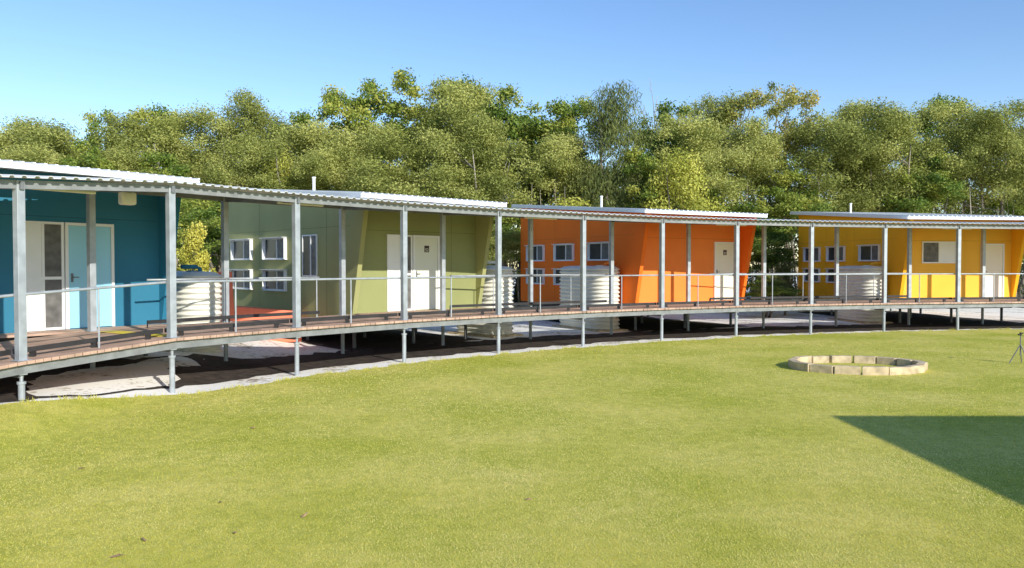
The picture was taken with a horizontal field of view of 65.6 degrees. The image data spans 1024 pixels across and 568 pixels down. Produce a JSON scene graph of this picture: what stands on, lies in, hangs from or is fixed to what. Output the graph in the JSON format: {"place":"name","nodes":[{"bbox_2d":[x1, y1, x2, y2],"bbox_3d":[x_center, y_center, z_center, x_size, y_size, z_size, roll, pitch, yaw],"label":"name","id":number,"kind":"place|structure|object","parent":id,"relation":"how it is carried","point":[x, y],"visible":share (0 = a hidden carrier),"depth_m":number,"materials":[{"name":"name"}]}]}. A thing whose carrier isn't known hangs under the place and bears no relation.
{"place":"outdoors","nodes":[
{"label":"outdoors","id":0,"kind":"place"},
{"bbox_2d":[0,327,1023,567],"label":"lawn","id":1,"kind":"structure","parent":0,"point":[969,337],"depth_m":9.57,"materials":[{"name":"green plant"}]},
{"bbox_2d":[788,355,927,374],"bbox_3d":[7.705,1.802,17.768,2.957,0.188,2.288,0,1,0],"label":"fire pit","id":2,"kind":"object","parent":1,"relation":"on","point":[904,365],"visible":1,"depth_m":17.30,"materials":[{"name":"stone"}]},
{"bbox_2d":[1009,332,1023,362],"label":"sprinkler tripod","id":3,"kind":"object","parent":1,"relation":"on","point":[1020,334],"visible":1,"depth_m":18.63,"materials":[{"name":"metal"}]},
{"bbox_2d":[0,311,1023,401],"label":"bare soil","id":4,"kind":"structure","parent":0,"point":[384,345],"depth_m":23.48,"materials":[{"name":"brown soil"}]},
{"bbox_2d":[0,270,1023,404],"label":"ground","id":5,"kind":"structure","parent":0,"point":[147,373],"depth_m":20.32,"materials":[{"name":"grey concrete"}]},
{"bbox_2d":[0,138,68,165],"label":"tree","id":6,"kind":"object","parent":5,"relation":"on","point":[29,155],"visible":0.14,"depth_m":39.84,"materials":[{"name":"green plant"}]},
{"bbox_2d":[0,115,85,163],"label":"tree","id":7,"kind":"object","parent":5,"relation":"on","point":[59,135],"visible":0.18,"depth_m":42.01,"materials":[{"name":"green plant"}]},
{"bbox_2d":[0,114,91,158],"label":"tree","id":8,"kind":"object","parent":5,"relation":"on","point":[22,121],"visible":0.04,"depth_m":46.86,"materials":[{"name":"green plant"}]},
{"bbox_2d":[0,123,95,163],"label":"tree","id":9,"kind":"object","parent":5,"relation":"on","point":[4,141],"visible":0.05,"depth_m":43.32,"materials":[{"name":"green plant"}]},
{"bbox_2d":[48,137,117,169],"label":"broadleaf tree","id":10,"kind":"object","parent":5,"relation":"on","point":[89,162],"visible":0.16,"depth_m":39.52,"materials":[{"name":"green plant"}]},
{"bbox_2d":[79,106,115,156],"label":"broadleaf tree","id":11,"kind":"object","parent":5,"relation":"on","point":[90,117],"visible":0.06,"depth_m":51.89,"materials":[{"name":"green plant"}]},
{"bbox_2d":[0,159,199,355],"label":"cabin","id":12,"kind":"object","parent":5,"relation":"on","point":[130,244],"visible":0.34,"depth_m":16.40,"materials":[{"name":"blue paint"}]},
{"bbox_2d":[25,221,64,331],"bbox_3d":[-9.372,-0.159,15.888,0.039,2.180,0.800,1,2,36],"label":"sliding door","id":13,"kind":"structure","parent":12,"relation":"in","point":[44,240],"depth_m":15.92,"materials":[{"name":"white glass"}]},
{"bbox_2d":[68,226,110,327],"bbox_3d":[-8.810,-0.149,16.621,0.088,2.106,0.872,1,2,36],"label":"door","id":14,"kind":"structure","parent":12,"relation":"in","point":[76,234],"depth_m":16.53,"materials":[{"name":"blue paint"}]},
{"bbox_2d":[118,191,135,204],"bbox_3d":[-7.250,-1.668,14.965,0.200,0.360,0.292,1,2,36],"label":"air conditioner","id":15,"kind":"object","parent":12,"relation":"attached to","point":[126,198],"visible":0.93,"depth_m":14.88,"materials":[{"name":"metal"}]},
{"bbox_2d":[85,111,174,170],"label":"tree","id":16,"kind":"object","parent":5,"relation":"on","point":[117,137],"visible":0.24,"depth_m":44.16,"materials":[{"name":"green plant"}]},
{"bbox_2d":[83,145,180,227],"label":"tree","id":17,"kind":"object","parent":5,"relation":"on","point":[124,163],"visible":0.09,"depth_m":41.25,"materials":[{"name":"green plant"}]},
{"bbox_2d":[125,102,189,170],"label":"broadleaf tree","id":18,"kind":"object","parent":5,"relation":"on","point":[144,114],"visible":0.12,"depth_m":47.72,"materials":[{"name":"green plant"}]},
{"bbox_2d":[135,149,204,228],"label":"broadleaf tree","id":19,"kind":"object","parent":5,"relation":"on","point":[154,159],"visible":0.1,"depth_m":41.45,"materials":[{"name":"green plant"}]},
{"bbox_2d":[143,98,238,269],"bbox_3d":[-18.584,-4.498,45.846,6.092,11.742,7.205,0,1,-8],"label":"tree","id":20,"kind":"object","parent":5,"relation":"on","point":[182,154],"visible":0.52,"depth_m":44.52,"materials":[{"name":"green plant"}]},
{"bbox_2d":[176,221,216,271],"bbox_3d":[-10.088,-0.118,25.031,1.534,3.780,1.664,0,1,-3],"label":"bush","id":21,"kind":"object","parent":5,"relation":"on","point":[191,236],"visible":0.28,"depth_m":24.78,"materials":[{"name":"yellow plant"}]},
{"bbox_2d":[176,198,220,271],"bbox_3d":[-13.991,-1.352,35.810,4.349,5.786,5.179,0,1,-11],"label":"bush","id":22,"kind":"object","parent":5,"relation":"on","point":[197,210],"visible":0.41,"depth_m":34.86,"materials":[{"name":"green plant"}]},
{"bbox_2d":[175,265,222,352],"bbox_3d":[-8.114,0.692,19.718,2.400,2.340,1.200,1,2,36],"label":"rainwater tank","id":23,"kind":"object","parent":5,"relation":"on","point":[193,300],"visible":0.38,"depth_m":18.93,"materials":[{"name":"white metal"}]},
{"bbox_2d":[178,215,219,267],"bbox_3d":[-13.846,-0.905,38.118,4.377,4.773,3.578,1,2,33],"label":"bush","id":24,"kind":"object","parent":5,"relation":"on","point":[214,259],"visible":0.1,"depth_m":37.77,"materials":[{"name":"green plant"}]},
{"bbox_2d":[185,135,249,272],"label":"broadleaf tree","id":25,"kind":"object","parent":5,"relation":"on","point":[217,268],"visible":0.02,"depth_m":48.29,"materials":[{"name":"green plant"}]},
{"bbox_2d":[188,87,299,215],"bbox_3d":[-15.776,-5.136,47.004,7.734,12.969,6.916,0,1,8],"label":"tree","id":26,"kind":"object","parent":5,"relation":"on","point":[247,113],"visible":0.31,"depth_m":45.88,"materials":[{"name":"green plant"}]},
{"bbox_2d":[194,131,307,227],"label":"tree","id":27,"kind":"object","parent":5,"relation":"on","point":[251,167],"visible":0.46,"depth_m":41.70,"materials":[{"name":"green plant"}]},
{"bbox_2d":[207,108,294,175],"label":"tree","id":28,"kind":"object","parent":5,"relation":"on","point":[277,118],"depth_m":49.95,"materials":[{"name":"green plant"}]},
{"bbox_2d":[218,272,301,341],"bbox_3d":[-7.321,0.661,22.971,2.359,2.050,0.500,0,1,-20],"label":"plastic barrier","id":29,"kind":"object","parent":5,"relation":"on","point":[243,310],"visible":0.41,"depth_m":22.68,"materials":[{"name":"red plastic"}]},
{"bbox_2d":[256,149,294,188],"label":"yellow green tree","id":30,"kind":"object","parent":5,"relation":"on","point":[282,167],"visible":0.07,"depth_m":41.88,"materials":[{"name":"green plant"}]},
{"bbox_2d":[266,109,327,190],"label":"broadleaf tree","id":31,"kind":"object","parent":5,"relation":"on","point":[299,117],"visible":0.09,"depth_m":47.45,"materials":[{"name":"green plant"}]},
{"bbox_2d":[270,117,379,190],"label":"tree","id":32,"kind":"object","parent":5,"relation":"on","point":[308,135],"visible":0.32,"depth_m":43.06,"materials":[{"name":"green plant"}]},
{"bbox_2d":[285,139,382,190],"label":"tree","id":33,"kind":"object","parent":5,"relation":"on","point":[323,169],"visible":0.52,"depth_m":41.31,"materials":[{"name":"green plant"}]},
{"bbox_2d":[294,82,386,189],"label":"broadleaf tree","id":34,"kind":"object","parent":5,"relation":"on","point":[333,99],"visible":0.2,"depth_m":48.50,"materials":[{"name":"green plant"}]},
{"bbox_2d":[229,177,506,347],"bbox_3d":[-5.275,-0.769,25.923,5.200,5.072,9.450,-1,2,-43],"label":"cabin","id":35,"kind":"object","parent":5,"relation":"on","point":[260,240],"visible":0.66,"depth_m":23.44,"materials":[{"name":"green paint"}]},
{"bbox_2d":[230,239,252,259],"bbox_3d":[-9.013,-1.138,26.370,0.190,0.692,1.500,-1,2,-43],"label":"window","id":36,"kind":"structure","parent":35,"relation":"in","point":[241,249],"depth_m":26.45,"materials":[{"name":"white glass"}]},
{"bbox_2d":[229,269,253,289],"bbox_3d":[-9.013,-0.159,26.393,0.190,0.672,1.500,-1,2,-43],"label":"window","id":37,"kind":"structure","parent":35,"relation":"in","point":[236,273],"depth_m":26.43,"materials":[{"name":"white glass"}]},
{"bbox_2d":[259,237,286,259],"bbox_3d":[-7.428,-1.100,24.707,0.190,0.692,1.500,-1,2,-43],"label":"window","id":38,"kind":"structure","parent":35,"relation":"in","point":[273,248],"depth_m":24.76,"materials":[{"name":"white glass"}]},
{"bbox_2d":[259,269,286,291],"bbox_3d":[-7.428,-0.120,24.730,0.190,0.672,1.500,-1,2,-43],"label":"window","id":39,"kind":"structure","parent":35,"relation":"in","point":[266,285],"depth_m":24.80,"materials":[{"name":"white glass"}]},
{"bbox_2d":[302,234,317,276],"bbox_3d":[-5.909,-0.830,23.225,0.035,1.220,0.850,-1,2,-43],"label":"window","id":40,"kind":"structure","parent":35,"relation":"in","point":[309,243],"depth_m":23.17,"materials":[{"name":"grey glass"}]},
{"bbox_2d":[387,234,412,311],"bbox_3d":[-3.215,-0.319,22.764,0.870,2.180,0.039,-1,2,-43],"label":"sliding door","id":41,"kind":"structure","parent":35,"relation":"in","point":[393,241],"depth_m":22.67,"materials":[{"name":"white glass"}]},
{"bbox_2d":[415,237,437,309],"bbox_3d":[-2.515,-0.307,23.397,0.842,2.106,0.088,-1,2,-43],"label":"door","id":42,"kind":"structure","parent":35,"relation":"in","point":[426,290],"depth_m":23.41,"materials":[{"name":"white paint"}]},
{"bbox_2d":[330,77,430,187],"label":"broadleaf tree","id":43,"kind":"object","parent":5,"relation":"on","point":[371,84],"visible":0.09,"depth_m":50.63,"materials":[{"name":"green plant"}]},
{"bbox_2d":[334,122,465,196],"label":"tree","id":44,"kind":"object","parent":5,"relation":"on","point":[376,180],"visible":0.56,"depth_m":41.15,"materials":[{"name":"green plant"}]},
{"bbox_2d":[364,65,466,183],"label":"broadleaf tree","id":45,"kind":"object","parent":5,"relation":"on","point":[401,81],"visible":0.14,"depth_m":49.07,"materials":[{"name":"green plant"}]},
{"bbox_2d":[386,126,512,201],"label":"tree","id":46,"kind":"object","parent":5,"relation":"on","point":[436,183],"visible":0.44,"depth_m":40.89,"materials":[{"name":"green plant"}]},
{"bbox_2d":[401,75,514,176],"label":"tree","id":47,"kind":"object","parent":5,"relation":"on","point":[453,105],"visible":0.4,"depth_m":44.49,"materials":[{"name":"green plant"}]},
{"bbox_2d":[427,74,511,173],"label":"broadleaf tree","id":48,"kind":"object","parent":5,"relation":"on","point":[494,100],"visible":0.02,"depth_m":52.37,"materials":[{"name":"green plant"}]},
{"bbox_2d":[420,110,545,229],"bbox_3d":[-1.618,-3.976,42.615,6.625,10.820,6.101,0,1,-5],"label":"tree","id":49,"kind":"object","parent":5,"relation":"on","point":[483,138],"visible":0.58,"depth_m":41.82,"materials":[{"name":"green plant"}]},
{"bbox_2d":[447,261,522,337],"bbox_3d":[-0.923,0.464,26.711,1.300,2.470,2.400,-1,2,-43],"label":"rainwater tank","id":50,"kind":"object","parent":5,"relation":"on","point":[487,330],"visible":0.26,"depth_m":25.87,"materials":[{"name":"metal"}]},
{"bbox_2d":[487,225,520,274],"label":"bush","id":51,"kind":"object","parent":5,"relation":"on","point":[514,245],"visible":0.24,"depth_m":35.56,"materials":[{"name":"green plant"}]},
{"bbox_2d":[491,206,520,269],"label":"bush","id":52,"kind":"object","parent":5,"relation":"on","point":[508,221],"visible":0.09,"depth_m":38.65,"materials":[{"name":"green plant"}]},
{"bbox_2d":[0,174,1023,399],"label":"covered walkway","id":53,"kind":"structure","parent":5,"relation":"on","point":[21,355],"depth_m":18.91,"materials":[{"name":"metal"}]},
{"bbox_2d":[31,189,96,193],"bbox_3d":[-7.406,-1.576,13.058,0.100,0.120,1.200,1,2,32],"label":"strip light","id":54,"kind":"object","parent":53,"relation":"attached to","point":[82,191],"visible":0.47,"depth_m":13.22,"materials":[{"name":"metal"}]},
{"bbox_2d":[277,201,323,206],"bbox_3d":[-4.591,-1.772,17.284,0.100,0.120,1.200,1,2,41],"label":"strip light","id":55,"kind":"object","parent":53,"relation":"attached to","point":[303,204],"visible":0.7,"depth_m":17.35,"materials":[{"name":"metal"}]},
{"bbox_2d":[524,217,556,219],"bbox_3d":[0.814,-1.891,22.404,1.200,0.120,0.100,-1,2,-37],"label":"strip light","id":56,"kind":"object","parent":53,"relation":"attached to","point":[540,218],"visible":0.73,"depth_m":22.33,"materials":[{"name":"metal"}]},
{"bbox_2d":[716,224,746,225],"bbox_3d":[7.232,-1.979,26.177,1.200,0.120,0.100,0,1,-20],"label":"strip light","id":57,"kind":"object","parent":53,"relation":"attached to","point":[728,225],"visible":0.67,"depth_m":26.06,"materials":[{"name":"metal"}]},
{"bbox_2d":[479,83,547,301],"bbox_3d":[0.246,-5.682,50.068,5.531,13.951,6.767,-1,2,-30],"label":"broadleaf tree","id":58,"kind":"object","parent":5,"relation":"on","point":[517,124],"visible":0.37,"depth_m":49.55,"materials":[{"name":"green plant"}]},
{"bbox_2d":[510,94,580,208],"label":"broadleaf tree","id":59,"kind":"object","parent":5,"relation":"on","point":[559,109],"visible":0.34,"depth_m":47.46,"materials":[{"name":"green plant"}]},
{"bbox_2d":[518,194,590,274],"bbox_3d":[3.292,-1.661,41.696,6.180,6.182,5.748,0,1,0],"label":"bush","id":60,"kind":"object","parent":5,"relation":"on","point":[569,200],"depth_m":41.32,"materials":[{"name":"green plant"}]},
{"bbox_2d":[520,131,603,206],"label":"tree","id":61,"kind":"object","parent":5,"relation":"on","point":[560,149],"visible":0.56,"depth_m":43.72,"materials":[{"name":"green plant"}]},
{"bbox_2d":[530,93,622,205],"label":"broadleaf tree","id":62,"kind":"object","parent":5,"relation":"on","point":[580,111],"visible":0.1,"depth_m":48.73,"materials":[{"name":"green plant"}]},
{"bbox_2d":[552,261,627,331],"bbox_3d":[2.823,0.404,29.294,1.240,2.470,3.200,-1,2,-28],"label":"rainwater tank","id":63,"kind":"object","parent":5,"relation":"on","point":[597,288],"visible":0.62,"depth_m":28.21,"materials":[{"name":"white metal"}]},
{"bbox_2d":[176,182,1018,305],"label":"woodland stems","id":64,"kind":"object","parent":5,"relation":"on","point":[510,265],"visible":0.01,"depth_m":45.55,"materials":[{"name":"brown plant"}]},
{"bbox_2d":[178,179,1023,300],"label":"deep woodland","id":65,"kind":"object","parent":5,"relation":"on","point":[749,279],"depth_m":55.33,"materials":[{"name":"green plant"}]},
{"bbox_2d":[559,79,658,207],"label":"casuarina tree","id":66,"kind":"object","parent":5,"relation":"on","point":[607,132],"visible":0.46,"depth_m":43.38,"materials":[{"name":"green plant"}]},
{"bbox_2d":[511,196,767,329],"bbox_3d":[4.728,-0.928,32.423,5.650,5.088,9.650,-1,2,-28],"label":"cabin","id":67,"kind":"object","parent":5,"relation":"on","point":[556,245],"visible":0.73,"depth_m":29.51,"materials":[{"name":"orange paint"}]},
{"bbox_2d":[524,245,544,260],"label":"window","id":68,"kind":"structure","parent":67,"relation":"in","point":[538,251],"depth_m":33.82,"materials":[{"name":"grey glass"}]},
{"bbox_2d":[524,268,544,283],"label":"window","id":69,"kind":"structure","parent":67,"relation":"in","point":[536,280],"depth_m":33.81,"materials":[{"name":"grey glass"}]},
{"bbox_2d":[551,268,560,284],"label":"window","id":70,"kind":"structure","parent":67,"relation":"in","point":[556,281],"depth_m":32.45,"materials":[{"name":"clear glass"}]},
{"bbox_2d":[551,243,574,260],"bbox_3d":[2.041,-1.267,31.903,0.190,0.692,1.500,-1,2,-28],"label":"window","id":71,"kind":"structure","parent":67,"relation":"in","point":[561,252],"depth_m":32.00,"materials":[{"name":"grey glass"}]},
{"bbox_2d":[587,242,608,260],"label":"window","id":72,"kind":"structure","parent":67,"relation":"in","point":[596,251],"depth_m":29.80,"materials":[{"name":"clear glass"}]},
{"bbox_2d":[716,244,732,299],"bbox_3d":[7.978,-0.456,29.818,0.872,2.106,0.088,-1,2,-28],"label":"door","id":73,"kind":"structure","parent":67,"relation":"in","point":[724,252],"depth_m":29.82,"materials":[{"name":"beige paint"}]},
{"bbox_2d":[612,113,671,199],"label":"broadleaf tree","id":74,"kind":"object","parent":5,"relation":"on","point":[652,148],"visible":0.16,"depth_m":48.92,"materials":[{"name":"green plant"}]},
{"bbox_2d":[603,145,682,209],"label":"broadleaf tree","id":75,"kind":"object","parent":5,"relation":"on","point":[646,161],"visible":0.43,"depth_m":42.02,"materials":[{"name":"green plant"}]},
{"bbox_2d":[638,78,668,150],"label":"dead tree","id":76,"kind":"object","parent":5,"relation":"on","point":[653,108],"visible":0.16,"depth_m":53.87,"materials":[{"name":"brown wood"}]},
{"bbox_2d":[632,98,718,209],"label":"broadleaf tree","id":77,"kind":"object","parent":5,"relation":"on","point":[669,108],"visible":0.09,"depth_m":47.66,"materials":[{"name":"green plant"}]},
{"bbox_2d":[644,146,726,215],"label":"yellow green tree","id":78,"kind":"object","parent":5,"relation":"on","point":[689,186],"visible":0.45,"depth_m":40.30,"materials":[{"name":"green plant"}]},
{"bbox_2d":[645,109,763,211],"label":"tree","id":79,"kind":"object","parent":5,"relation":"on","point":[724,185],"visible":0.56,"depth_m":43.14,"materials":[{"name":"green plant"}]},
{"bbox_2d":[666,86,773,209],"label":"tree","id":80,"kind":"object","parent":5,"relation":"on","point":[702,108],"visible":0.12,"depth_m":49.77,"materials":[{"name":"green plant"}]},
{"bbox_2d":[677,186,789,255],"bbox_3d":[11.596,-1.966,42.739,6.429,6.704,6.093,1,1,22],"label":"bush","id":81,"kind":"object","parent":5,"relation":"on","point":[758,229],"visible":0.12,"depth_m":41.84,"materials":[{"name":"green plant"}]},
{"bbox_2d":[702,81,791,204],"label":"sparse tree","id":82,"kind":"object","parent":5,"relation":"on","point":[742,103],"visible":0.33,"depth_m":48.50,"materials":[{"name":"green plant"}]},
{"bbox_2d":[706,114,806,299],"bbox_3d":[14.066,-4.347,45.972,7.198,11.414,6.102,-1,2,-39],"label":"tree","id":83,"kind":"object","parent":5,"relation":"on","point":[766,149],"visible":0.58,"depth_m":45.12,"materials":[{"name":"green plant"}]},
{"bbox_2d":[748,230,797,311],"bbox_3d":[12.805,-0.651,40.270,4.048,4.146,3.400,-1,2,-44],"label":"bush","id":84,"kind":"object","parent":5,"relation":"on","point":[775,258],"visible":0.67,"depth_m":39.50,"materials":[{"name":"green plant"}]},
{"bbox_2d":[745,275,804,317],"bbox_3d":[11.399,0.540,35.511,3.152,1.948,2.576,-1,2,-44],"label":"bush","id":85,"kind":"object","parent":5,"relation":"on","point":[777,290],"visible":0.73,"depth_m":35.20,"materials":[{"name":"green plant"}]},
{"bbox_2d":[728,83,824,287],"bbox_3d":[15.419,-5.482,48.151,5.799,13.623,7.164,1,2,34],"label":"sparse tree","id":86,"kind":"object","parent":5,"relation":"on","point":[778,107],"visible":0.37,"depth_m":47.19,"materials":[{"name":"green plant"}]},
{"bbox_2d":[768,260,806,314],"bbox_3d":[12.748,0.178,37.169,2.005,2.607,2.050,-1,2,-44],"label":"bush","id":87,"kind":"object","parent":5,"relation":"on","point":[784,268],"visible":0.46,"depth_m":36.89,"materials":[{"name":"green plant"}]},
{"bbox_2d":[755,157,835,298],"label":"broadleaf tree","id":88,"kind":"object","parent":5,"relation":"on","point":[786,199],"visible":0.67,"depth_m":42.91,"materials":[{"name":"green plant"}]},
{"bbox_2d":[757,112,887,279],"bbox_3d":[17.346,-4.163,44.566,7.154,11.090,6.360,1,2,32],"label":"tree","id":89,"kind":"object","parent":5,"relation":"on","point":[848,137],"visible":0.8,"depth_m":43.45,"materials":[{"name":"green plant"}]},
{"bbox_2d":[774,97,899,215],"bbox_3d":[20.496,-5.124,49.376,7.954,12.826,8.026,-1,1,-21],"label":"tree","id":90,"kind":"object","parent":5,"relation":"on","point":[838,186],"visible":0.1,"depth_m":48.01,"materials":[{"name":"green plant"}]},
{"bbox_2d":[828,262,892,323],"bbox_3d":[14.469,0.315,33.116,1.220,2.470,2.800,0,1,-8],"label":"rainwater tank","id":91,"kind":"object","parent":5,"relation":"on","point":[859,285],"visible":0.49,"depth_m":32.16,"materials":[{"name":"white metal"}]},
{"bbox_2d":[815,96,921,212],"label":"tree","id":92,"kind":"object","parent":5,"relation":"on","point":[855,113],"visible":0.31,"depth_m":45.06,"materials":[{"name":"green plant"}]},
{"bbox_2d":[841,106,968,213],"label":"tree","id":93,"kind":"object","parent":5,"relation":"on","point":[899,169],"visible":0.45,"depth_m":44.64,"materials":[{"name":"green plant"}]},
{"bbox_2d":[790,203,1023,322],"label":"cabin","id":94,"kind":"object","parent":5,"relation":"on","point":[933,250],"visible":0.66,"depth_m":32.01,"materials":[{"name":"yellow paint"}]},
{"bbox_2d":[803,247,820,261],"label":"window","id":95,"kind":"structure","parent":94,"relation":"in","point":[817,250],"depth_m":37.83,"materials":[{"name":"clear glass"}]},
{"bbox_2d":[803,268,820,281],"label":"window","id":96,"kind":"structure","parent":94,"relation":"in","point":[805,270],"depth_m":37.83,"materials":[{"name":"clear glass"}]},
{"bbox_2d":[826,268,833,282],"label":"window","id":97,"kind":"structure","parent":94,"relation":"in","point":[829,278],"depth_m":36.43,"materials":[{"name":"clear glass"}]},
{"bbox_2d":[826,246,845,261],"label":"window","id":98,"kind":"structure","parent":94,"relation":"in","point":[829,249],"depth_m":36.17,"materials":[{"name":"clear glass"}]},
{"bbox_2d":[856,244,880,260],"bbox_3d":[14.941,-1.300,33.346,0.190,0.692,1.500,0,1,-8],"label":"window","id":99,"kind":"structure","parent":94,"relation":"in","point":[872,252],"depth_m":33.39,"materials":[{"name":"clear glass"}]},
{"bbox_2d":[922,241,955,262],"bbox_3d":[17.024,-1.262,31.700,1.480,0.870,0.039,0,1,-8],"label":"window","id":100,"kind":"structure","parent":94,"relation":"in","point":[932,251],"depth_m":31.69,"materials":[{"name":"white glass"}]},
{"bbox_2d":[985,245,1002,296],"bbox_3d":[19.348,-0.507,32.016,0.902,2.106,0.088,0,1,-8],"label":"door","id":101,"kind":"structure","parent":94,"relation":"in","point":[994,253],"depth_m":32.05,"materials":[{"name":"white paint"}]},
{"bbox_2d":[876,150,969,213],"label":"broadleaf tree","id":102,"kind":"object","parent":5,"relation":"on","point":[949,189],"visible":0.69,"depth_m":43.99,"materials":[{"name":"green plant"}]},
{"bbox_2d":[891,93,969,210],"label":"broadleaf tree","id":103,"kind":"object","parent":5,"relation":"on","point":[929,129],"visible":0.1,"depth_m":52.39,"materials":[{"name":"green plant"}]},
{"bbox_2d":[903,97,1023,214],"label":"tree","id":104,"kind":"object","parent":5,"relation":"on","point":[948,116],"visible":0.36,"depth_m":47.07,"materials":[{"name":"green plant"}]},
{"bbox_2d":[925,102,1023,214],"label":"tree","id":105,"kind":"object","parent":5,"relation":"on","point":[974,129],"visible":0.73,"depth_m":44.94,"materials":[{"name":"green plant"}]},
{"bbox_2d":[953,97,1023,296],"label":"tree","id":106,"kind":"object","parent":5,"relation":"on","point":[1018,105],"visible":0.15,"depth_m":47.79,"materials":[{"name":"green plant"}]},
{"bbox_2d":[985,198,1023,261],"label":"bush","id":107,"kind":"object","parent":5,"relation":"on","point":[1009,210],"visible":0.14,"depth_m":46.27,"materials":[{"name":"green plant"}]},
{"bbox_2d":[0,0,1023,269],"label":"sky","id":108,"kind":"structure","parent":0,"point":[60,59],"materials":[{"name":"blue"}]}
]}

